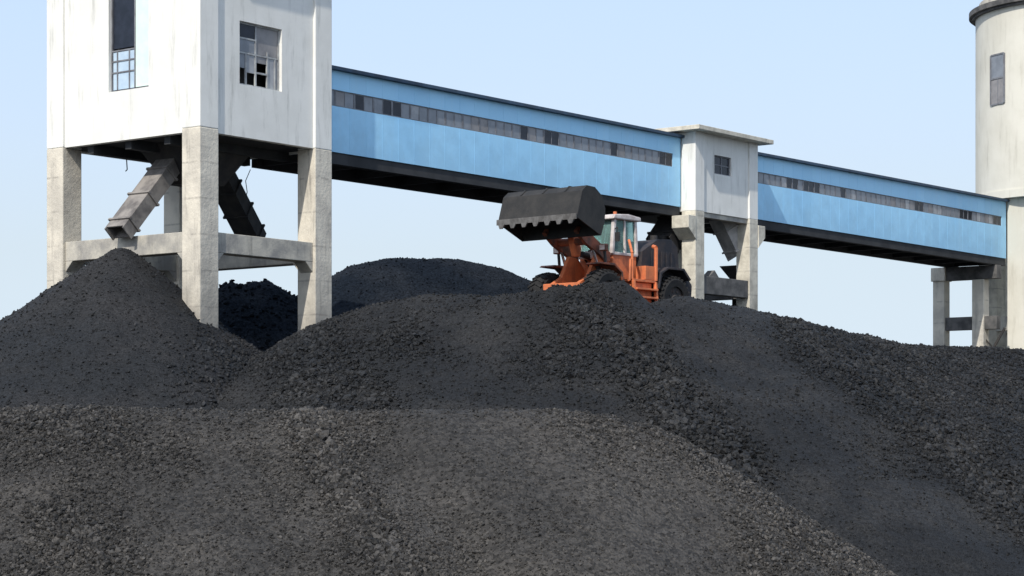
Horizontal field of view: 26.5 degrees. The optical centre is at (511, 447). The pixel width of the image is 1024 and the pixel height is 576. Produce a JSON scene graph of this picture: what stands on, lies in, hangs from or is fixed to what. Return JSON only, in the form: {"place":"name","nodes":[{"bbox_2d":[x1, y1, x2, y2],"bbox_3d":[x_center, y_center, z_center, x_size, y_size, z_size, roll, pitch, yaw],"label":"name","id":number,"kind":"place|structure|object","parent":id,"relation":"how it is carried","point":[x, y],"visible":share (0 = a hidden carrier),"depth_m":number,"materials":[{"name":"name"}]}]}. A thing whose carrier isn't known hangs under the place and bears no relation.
{"place":"outdoors","nodes":[
{"label":"outdoors","id":0,"kind":"place"},
{"bbox_2d":[0,0,982,346],"label":"sky","id":1,"kind":"structure","parent":0,"point":[879,87],"materials":[{"name":"blue"}]},
{"label":"ground","id":2,"kind":"structure","parent":0,"visible":0},
{"bbox_2d":[0,248,262,409],"bbox_3d":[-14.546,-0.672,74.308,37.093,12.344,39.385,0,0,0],"label":"coal pile","id":3,"kind":"object","parent":2,"relation":"on","point":[125,327],"visible":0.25,"depth_m":69.28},
{"bbox_2d":[47,0,331,330],"bbox_3d":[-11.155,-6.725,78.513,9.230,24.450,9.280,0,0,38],"label":"loading tower","id":4,"kind":"structure","parent":2,"relation":"on","point":[196,104],"depth_m":76.14,"materials":[{"name":"concrete"}]},
{"bbox_2d":[111,0,148,91],"bbox_3d":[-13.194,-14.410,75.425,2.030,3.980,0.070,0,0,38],"label":"window","id":5,"kind":"structure","parent":4,"relation":"in","point":[129,18],"depth_m":75.47,"materials":[{"name":"grey glass"}]},
{"bbox_2d":[240,22,278,90],"bbox_3d":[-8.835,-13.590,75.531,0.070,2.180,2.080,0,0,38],"label":"window","id":6,"kind":"structure","parent":4,"relation":"in","point":[260,40],"depth_m":75.63,"materials":[{"name":"grey glass"}]},
{"bbox_2d":[218,278,297,351],"bbox_3d":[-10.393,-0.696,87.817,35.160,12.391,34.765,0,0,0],"label":"coal pile","id":7,"kind":"object","parent":2,"relation":"on","point":[262,315],"visible":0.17,"depth_m":85.69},
{"bbox_2d":[296,257,530,316],"bbox_3d":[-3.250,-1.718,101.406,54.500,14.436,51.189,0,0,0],"label":"coal pile","id":8,"kind":"object","parent":2,"relation":"on","point":[358,286],"visible":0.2,"depth_m":98.07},
{"bbox_2d":[0,404,897,575],"bbox_3d":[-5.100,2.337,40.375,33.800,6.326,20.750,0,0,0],"label":"coal pile","id":9,"kind":"object","parent":2,"relation":"on","point":[99,490],"visible":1,"depth_m":37.36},
{"bbox_2d":[216,279,1023,575],"bbox_3d":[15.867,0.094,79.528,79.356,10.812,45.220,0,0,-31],"label":"coal pile","id":10,"kind":"object","parent":2,"relation":"on","point":[900,459],"visible":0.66,"depth_m":64.01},
{"bbox_2d":[496,185,691,302],"bbox_3d":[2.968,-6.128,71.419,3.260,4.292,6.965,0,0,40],"label":"wheel loader","id":11,"kind":"object","parent":10,"relation":"on","point":[599,244],"visible":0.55,"depth_m":70.47,"materials":[{"name":"metal"}]},
{"bbox_2d":[639,124,773,310],"bbox_3d":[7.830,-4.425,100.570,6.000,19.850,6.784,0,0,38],"label":"transfer tower","id":12,"kind":"structure","parent":2,"relation":"on","point":[718,180],"depth_m":98.97,"materials":[{"name":"concrete"}]},
{"bbox_2d":[252,65,684,216],"bbox_3d":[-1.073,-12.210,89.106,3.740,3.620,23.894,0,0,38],"label":"conveyor gallery","id":13,"kind":"object","parent":12,"relation":"attached to","point":[394,132],"visible":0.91,"depth_m":86.76,"materials":[{"name":"blue metal"}]},
{"bbox_2d":[332,89,334,105],"bbox_3d":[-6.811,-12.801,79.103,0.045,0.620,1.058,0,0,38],"label":"window","id":14,"kind":"structure","parent":13,"relation":"in","point":[333,91],"depth_m":79.46,"materials":[{"name":"grey glass"}]},
{"bbox_2d":[335,90,354,109],"bbox_3d":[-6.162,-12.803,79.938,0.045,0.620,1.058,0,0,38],"label":"window","id":15,"kind":"structure","parent":13,"relation":"in","point":[343,99],"depth_m":79.92,"materials":[{"name":"grey glass"}]},
{"bbox_2d":[355,94,373,112],"bbox_3d":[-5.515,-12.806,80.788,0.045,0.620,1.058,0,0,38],"label":"window","id":16,"kind":"structure","parent":13,"relation":"in","point":[362,102],"depth_m":80.81,"materials":[{"name":"glass"}]},
{"bbox_2d":[374,97,391,115],"bbox_3d":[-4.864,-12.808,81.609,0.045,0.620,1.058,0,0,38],"label":"window","id":17,"kind":"structure","parent":13,"relation":"in","point":[381,106],"depth_m":81.58,"materials":[{"name":"glass"}]},
{"bbox_2d":[392,101,409,118],"bbox_3d":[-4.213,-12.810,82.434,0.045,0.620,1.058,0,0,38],"label":"window","id":18,"kind":"structure","parent":13,"relation":"in","point":[399,109],"depth_m":82.42,"materials":[{"name":"grey glass"}]},
{"bbox_2d":[410,104,427,122],"bbox_3d":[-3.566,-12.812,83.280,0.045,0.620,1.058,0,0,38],"label":"window","id":19,"kind":"structure","parent":13,"relation":"in","point":[417,113],"depth_m":83.25,"materials":[{"name":"grey glass"}]},
{"bbox_2d":[428,107,445,125],"bbox_3d":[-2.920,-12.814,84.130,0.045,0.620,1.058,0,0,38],"label":"window","id":20,"kind":"structure","parent":13,"relation":"in","point":[435,116],"depth_m":84.13,"materials":[{"name":"glass"}]},
{"bbox_2d":[446,111,462,128],"bbox_3d":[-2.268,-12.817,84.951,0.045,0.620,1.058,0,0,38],"label":"window","id":21,"kind":"structure","parent":13,"relation":"in","point":[453,119],"depth_m":84.95,"materials":[{"name":"glass"}]},
{"bbox_2d":[463,114,479,131],"bbox_3d":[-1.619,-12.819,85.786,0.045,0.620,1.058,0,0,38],"label":"window","id":22,"kind":"structure","parent":13,"relation":"in","point":[472,123],"depth_m":85.79,"materials":[{"name":"grey glass"}]},
{"bbox_2d":[480,117,495,134],"bbox_3d":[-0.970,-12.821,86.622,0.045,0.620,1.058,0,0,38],"label":"window","id":23,"kind":"structure","parent":13,"relation":"in","point":[488,126],"depth_m":86.61,"materials":[{"name":"grey glass"}]},
{"bbox_2d":[496,120,512,137],"bbox_3d":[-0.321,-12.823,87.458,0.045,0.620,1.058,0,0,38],"label":"window","id":24,"kind":"structure","parent":13,"relation":"in","point":[505,129],"depth_m":87.46,"materials":[{"name":"grey glass"}]},
{"bbox_2d":[513,124,527,140],"bbox_3d":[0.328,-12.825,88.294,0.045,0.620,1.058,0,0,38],"label":"window","id":25,"kind":"structure","parent":13,"relation":"in","point":[519,131],"depth_m":88.29,"materials":[{"name":"grey glass"}]},
{"bbox_2d":[528,126,543,143],"bbox_3d":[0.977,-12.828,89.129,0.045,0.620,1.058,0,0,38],"label":"window","id":26,"kind":"structure","parent":13,"relation":"in","point":[534,134],"depth_m":89.12,"materials":[{"name":"grey glass"}]},
{"bbox_2d":[544,129,558,145],"bbox_3d":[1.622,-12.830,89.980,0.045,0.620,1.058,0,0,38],"label":"window","id":27,"kind":"structure","parent":13,"relation":"in","point":[550,137],"depth_m":89.95,"materials":[{"name":"black glass"}]},
{"bbox_2d":[559,132,573,148],"bbox_3d":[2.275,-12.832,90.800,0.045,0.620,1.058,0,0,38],"label":"window","id":28,"kind":"structure","parent":13,"relation":"in","point":[565,140],"depth_m":90.79,"materials":[{"name":"grey glass"}]},
{"bbox_2d":[574,135,588,151],"bbox_3d":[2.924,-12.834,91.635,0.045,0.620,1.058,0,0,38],"label":"window","id":29,"kind":"structure","parent":13,"relation":"in","point":[580,143],"depth_m":91.61,"materials":[{"name":"grey glass"}]},
{"bbox_2d":[589,138,603,153],"bbox_3d":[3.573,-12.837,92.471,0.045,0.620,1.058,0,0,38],"label":"window","id":30,"kind":"structure","parent":13,"relation":"in","point":[595,145],"depth_m":92.46,"materials":[{"name":"grey glass"}]},
{"bbox_2d":[604,141,617,156],"bbox_3d":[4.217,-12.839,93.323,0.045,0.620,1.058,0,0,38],"label":"window","id":31,"kind":"structure","parent":13,"relation":"in","point":[610,148],"depth_m":93.28,"materials":[{"name":"grey glass"}]},
{"bbox_2d":[618,143,631,158],"bbox_3d":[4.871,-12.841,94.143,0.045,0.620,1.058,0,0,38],"label":"window","id":32,"kind":"structure","parent":13,"relation":"in","point":[624,151],"depth_m":94.13,"materials":[{"name":"grey glass"}]},
{"bbox_2d":[632,146,645,161],"bbox_3d":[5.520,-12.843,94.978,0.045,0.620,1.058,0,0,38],"label":"window","id":33,"kind":"structure","parent":13,"relation":"in","point":[639,154],"depth_m":94.96,"materials":[{"name":"grey glass"}]},
{"bbox_2d":[646,149,658,163],"bbox_3d":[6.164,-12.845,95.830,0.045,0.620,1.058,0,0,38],"label":"window","id":34,"kind":"structure","parent":13,"relation":"in","point":[652,156],"depth_m":95.82,"materials":[{"name":"grey glass"}]},
{"bbox_2d":[659,151,671,166],"bbox_3d":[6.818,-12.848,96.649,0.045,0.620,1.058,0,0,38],"label":"window","id":35,"kind":"structure","parent":13,"relation":"in","point":[665,158],"depth_m":96.64,"materials":[{"name":"grey glass"}]},
{"bbox_2d":[714,155,729,175],"bbox_3d":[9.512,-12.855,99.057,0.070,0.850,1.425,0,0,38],"label":"window","id":36,"kind":"structure","parent":12,"relation":"in","point":[721,165],"depth_m":99.05,"materials":[{"name":"grey glass"}]},
{"bbox_2d":[704,152,1009,267],"bbox_3d":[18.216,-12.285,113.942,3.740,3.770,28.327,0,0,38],"label":"conveyor gallery","id":37,"kind":"object","parent":12,"relation":"attached to","point":[806,204],"visible":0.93,"depth_m":112.57,"materials":[{"name":"blue metal"}]},
{"bbox_2d":[758,172,769,184],"bbox_3d":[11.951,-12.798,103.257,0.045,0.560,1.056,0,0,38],"label":"window","id":38,"kind":"structure","parent":37,"relation":"in","point":[763,178],"depth_m":103.25,"materials":[{"name":"grey glass"}]},
{"bbox_2d":[770,174,780,186],"bbox_3d":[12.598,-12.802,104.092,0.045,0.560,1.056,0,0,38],"label":"window","id":39,"kind":"structure","parent":37,"relation":"in","point":[775,180],"depth_m":104.09,"materials":[{"name":"glass"}]},
{"bbox_2d":[781,176,791,188],"bbox_3d":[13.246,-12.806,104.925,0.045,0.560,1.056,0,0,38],"label":"window","id":40,"kind":"structure","parent":37,"relation":"in","point":[786,182],"depth_m":104.90,"materials":[{"name":"grey glass"}]},
{"bbox_2d":[792,178,802,190],"bbox_3d":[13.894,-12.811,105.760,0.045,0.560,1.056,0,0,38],"label":"window","id":41,"kind":"structure","parent":37,"relation":"in","point":[797,184],"depth_m":105.75,"materials":[{"name":"grey glass"}]},
{"bbox_2d":[803,180,813,192],"bbox_3d":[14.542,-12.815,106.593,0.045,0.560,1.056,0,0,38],"label":"window","id":42,"kind":"structure","parent":37,"relation":"in","point":[808,186],"depth_m":106.58,"materials":[{"name":"grey glass"}]},
{"bbox_2d":[814,182,824,194],"bbox_3d":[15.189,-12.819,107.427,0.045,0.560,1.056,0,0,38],"label":"window","id":43,"kind":"structure","parent":37,"relation":"in","point":[819,188],"depth_m":107.42,"materials":[{"name":"grey glass"}]},
{"bbox_2d":[825,184,835,196],"bbox_3d":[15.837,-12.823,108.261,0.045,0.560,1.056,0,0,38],"label":"window","id":44,"kind":"structure","parent":37,"relation":"in","point":[830,190],"depth_m":108.29,"materials":[{"name":"grey glass"}]},
{"bbox_2d":[836,186,845,197],"bbox_3d":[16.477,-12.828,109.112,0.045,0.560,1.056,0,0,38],"label":"window","id":45,"kind":"structure","parent":37,"relation":"in","point":[840,191],"depth_m":109.08,"materials":[{"name":"grey glass"}]},
{"bbox_2d":[846,188,855,199],"bbox_3d":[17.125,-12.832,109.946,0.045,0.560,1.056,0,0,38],"label":"window","id":46,"kind":"structure","parent":37,"relation":"in","point":[850,193],"depth_m":109.94,"materials":[{"name":"grey glass"}]},
{"bbox_2d":[856,190,865,201],"bbox_3d":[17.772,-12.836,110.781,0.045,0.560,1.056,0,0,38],"label":"window","id":47,"kind":"structure","parent":37,"relation":"in","point":[860,195],"depth_m":110.72,"materials":[{"name":"grey glass"}]},
{"bbox_2d":[866,192,875,203],"bbox_3d":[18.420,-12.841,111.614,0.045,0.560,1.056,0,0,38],"label":"window","id":48,"kind":"structure","parent":37,"relation":"in","point":[870,197],"depth_m":111.56,"materials":[{"name":"grey glass"}]},
{"bbox_2d":[876,194,885,205],"bbox_3d":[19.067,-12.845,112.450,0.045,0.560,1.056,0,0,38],"label":"window","id":49,"kind":"structure","parent":37,"relation":"in","point":[880,199],"depth_m":112.43,"materials":[{"name":"grey glass"}]},
{"bbox_2d":[886,195,895,206],"bbox_3d":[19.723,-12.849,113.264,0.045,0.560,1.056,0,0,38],"label":"window","id":50,"kind":"structure","parent":37,"relation":"in","point":[890,201],"depth_m":113.27,"materials":[{"name":"grey glass"}]},
{"bbox_2d":[896,197,904,208],"bbox_3d":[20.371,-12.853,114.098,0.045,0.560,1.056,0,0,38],"label":"window","id":51,"kind":"structure","parent":37,"relation":"in","point":[900,202],"depth_m":114.09,"materials":[{"name":"glass"}]},
{"bbox_2d":[905,199,914,210],"bbox_3d":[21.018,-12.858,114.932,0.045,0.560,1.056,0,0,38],"label":"window","id":52,"kind":"structure","parent":37,"relation":"in","point":[909,204],"depth_m":114.90,"materials":[{"name":"grey glass"}]},
{"bbox_2d":[915,201,923,211],"bbox_3d":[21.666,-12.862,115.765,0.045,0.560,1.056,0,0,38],"label":"window","id":53,"kind":"structure","parent":37,"relation":"in","point":[919,206],"depth_m":115.83,"materials":[{"name":"grey glass"}]},
{"bbox_2d":[924,202,932,213],"bbox_3d":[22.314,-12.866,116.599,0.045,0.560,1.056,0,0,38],"label":"window","id":54,"kind":"structure","parent":37,"relation":"in","point":[928,208],"depth_m":116.63,"materials":[{"name":"grey glass"}]},
{"bbox_2d":[933,204,941,214],"bbox_3d":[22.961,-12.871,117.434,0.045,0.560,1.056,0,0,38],"label":"window","id":55,"kind":"structure","parent":37,"relation":"in","point":[937,209],"depth_m":117.49,"materials":[{"name":"grey glass"}]},
{"bbox_2d":[942,206,950,216],"bbox_3d":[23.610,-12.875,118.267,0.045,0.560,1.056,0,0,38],"label":"window","id":56,"kind":"structure","parent":37,"relation":"in","point":[946,211],"depth_m":118.32,"materials":[{"name":"glass"}]},
{"bbox_2d":[951,207,958,217],"bbox_3d":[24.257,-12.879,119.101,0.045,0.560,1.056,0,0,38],"label":"window","id":57,"kind":"structure","parent":37,"relation":"in","point":[954,211],"depth_m":119.13,"materials":[{"name":"grey glass"}]},
{"bbox_2d":[959,209,967,219],"bbox_3d":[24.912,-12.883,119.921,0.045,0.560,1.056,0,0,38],"label":"window","id":58,"kind":"structure","parent":37,"relation":"in","point":[963,214],"depth_m":119.92,"materials":[{"name":"black glass"}]},
{"bbox_2d":[968,210,975,220],"bbox_3d":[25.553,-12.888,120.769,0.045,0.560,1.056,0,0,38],"label":"window","id":59,"kind":"structure","parent":37,"relation":"in","point":[971,214],"depth_m":120.76,"materials":[{"name":"glass"}]},
{"bbox_2d":[976,212,984,222],"bbox_3d":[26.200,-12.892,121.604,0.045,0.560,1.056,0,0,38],"label":"window","id":60,"kind":"structure","parent":37,"relation":"in","point":[980,217],"depth_m":121.60,"materials":[{"name":"grey glass"}]},
{"bbox_2d":[985,214,992,223],"bbox_3d":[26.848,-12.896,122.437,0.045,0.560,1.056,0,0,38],"label":"window","id":61,"kind":"structure","parent":37,"relation":"in","point":[988,218],"depth_m":122.45,"materials":[{"name":"grey glass"}]},
{"bbox_2d":[993,215,1000,225],"bbox_3d":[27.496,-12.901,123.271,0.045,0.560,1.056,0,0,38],"label":"window","id":62,"kind":"structure","parent":37,"relation":"in","point":[996,219],"depth_m":123.24,"materials":[{"name":"grey glass"}]},
{"bbox_2d":[931,265,1005,346],"bbox_3d":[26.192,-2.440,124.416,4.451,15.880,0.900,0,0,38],"label":"gallery trestle","id":63,"kind":"object","parent":2,"relation":"on","point":[980,323],"visible":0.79,"depth_m":124.17,"materials":[{"name":"concrete"}]},
{"bbox_2d":[969,0,1023,348],"bbox_3d":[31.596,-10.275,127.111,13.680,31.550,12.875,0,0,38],"label":"coal silo","id":64,"kind":"object","parent":2,"relation":"on","point":[999,97],"visible":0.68,"depth_m":124.09,"materials":[{"name":"concrete"}]},
{"bbox_2d":[990,52,1004,105],"bbox_3d":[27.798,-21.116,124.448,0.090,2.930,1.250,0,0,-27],"label":"window","id":65,"kind":"structure","parent":64,"relation":"in","point":[997,61],"depth_m":124.39,"materials":[{"name":"grey glass"}]}
]}

